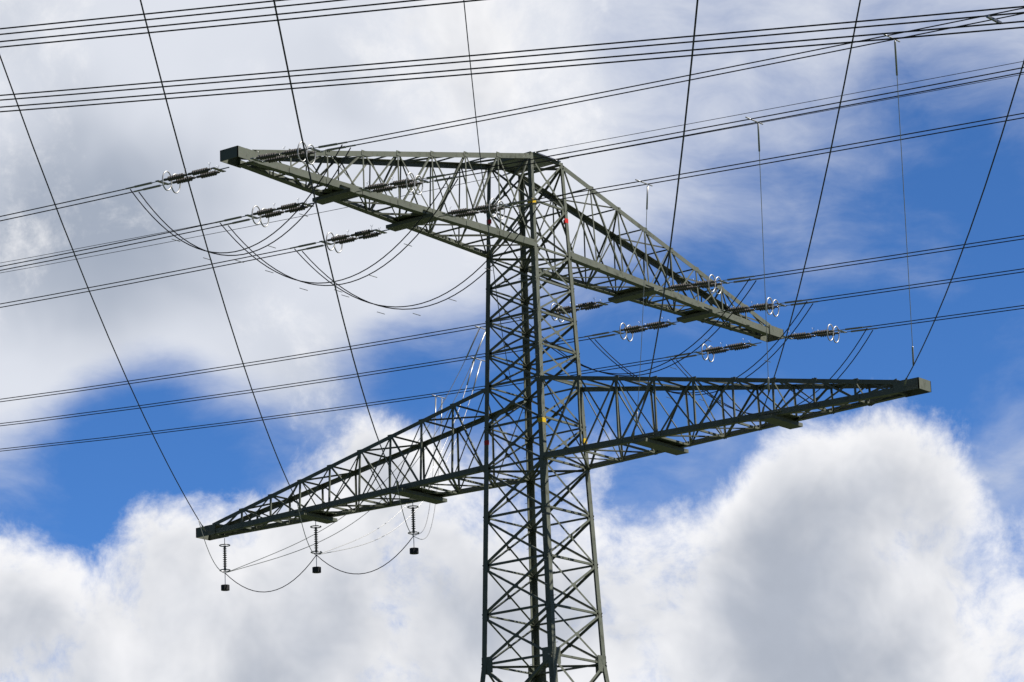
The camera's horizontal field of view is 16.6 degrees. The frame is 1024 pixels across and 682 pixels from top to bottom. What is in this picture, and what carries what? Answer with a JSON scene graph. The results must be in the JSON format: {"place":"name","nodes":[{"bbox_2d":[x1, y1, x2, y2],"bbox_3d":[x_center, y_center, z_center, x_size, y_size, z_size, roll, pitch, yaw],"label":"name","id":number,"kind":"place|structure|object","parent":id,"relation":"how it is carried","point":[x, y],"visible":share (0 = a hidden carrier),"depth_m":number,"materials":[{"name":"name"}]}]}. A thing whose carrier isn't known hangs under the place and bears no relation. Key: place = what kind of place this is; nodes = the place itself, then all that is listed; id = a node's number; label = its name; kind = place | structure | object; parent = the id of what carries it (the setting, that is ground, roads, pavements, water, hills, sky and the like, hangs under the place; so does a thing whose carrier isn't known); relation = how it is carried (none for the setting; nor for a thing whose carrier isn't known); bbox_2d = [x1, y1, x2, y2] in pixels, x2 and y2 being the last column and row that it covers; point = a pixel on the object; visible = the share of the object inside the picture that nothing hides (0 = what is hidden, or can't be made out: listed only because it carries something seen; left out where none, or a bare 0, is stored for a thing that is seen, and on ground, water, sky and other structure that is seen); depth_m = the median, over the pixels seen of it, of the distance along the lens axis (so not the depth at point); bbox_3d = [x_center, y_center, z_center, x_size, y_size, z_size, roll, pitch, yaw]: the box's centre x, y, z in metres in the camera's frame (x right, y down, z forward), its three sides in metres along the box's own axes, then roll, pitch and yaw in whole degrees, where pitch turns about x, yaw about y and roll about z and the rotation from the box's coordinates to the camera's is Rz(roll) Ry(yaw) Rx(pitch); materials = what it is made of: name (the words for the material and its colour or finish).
{"place":"outdoors","nodes":[
{"label":"outdoors","id":0,"kind":"place"},
{"bbox_2d":[0,0,1023,681],"label":"sky","id":1,"kind":"structure","parent":0,"point":[883,541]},
{"label":"ground","id":2,"kind":"structure","parent":0,"visible":0},
{"bbox_2d":[0,0,1023,591],"bbox_3d":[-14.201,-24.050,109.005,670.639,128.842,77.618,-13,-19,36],"label":"conductors","id":3,"kind":"object","parent":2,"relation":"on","point":[470,68],"visible":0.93,"depth_m":102.38,"materials":[{"name":"silver metal"}]},
{"bbox_2d":[196,145,930,681],"bbox_3d":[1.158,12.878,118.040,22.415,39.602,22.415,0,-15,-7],"label":"pylon","id":4,"kind":"object","parent":2,"relation":"on","point":[640,291],"visible":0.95,"depth_m":120.36,"materials":[{"name":"metal"}]},
{"bbox_2d":[125,15,1001,590],"bbox_3d":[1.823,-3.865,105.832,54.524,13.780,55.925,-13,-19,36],"label":"insulator strings","id":5,"kind":"object","parent":4,"relation":"attached to","point":[407,183],"visible":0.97,"depth_m":119.31,"materials":[{"name":"grey ceramic"}]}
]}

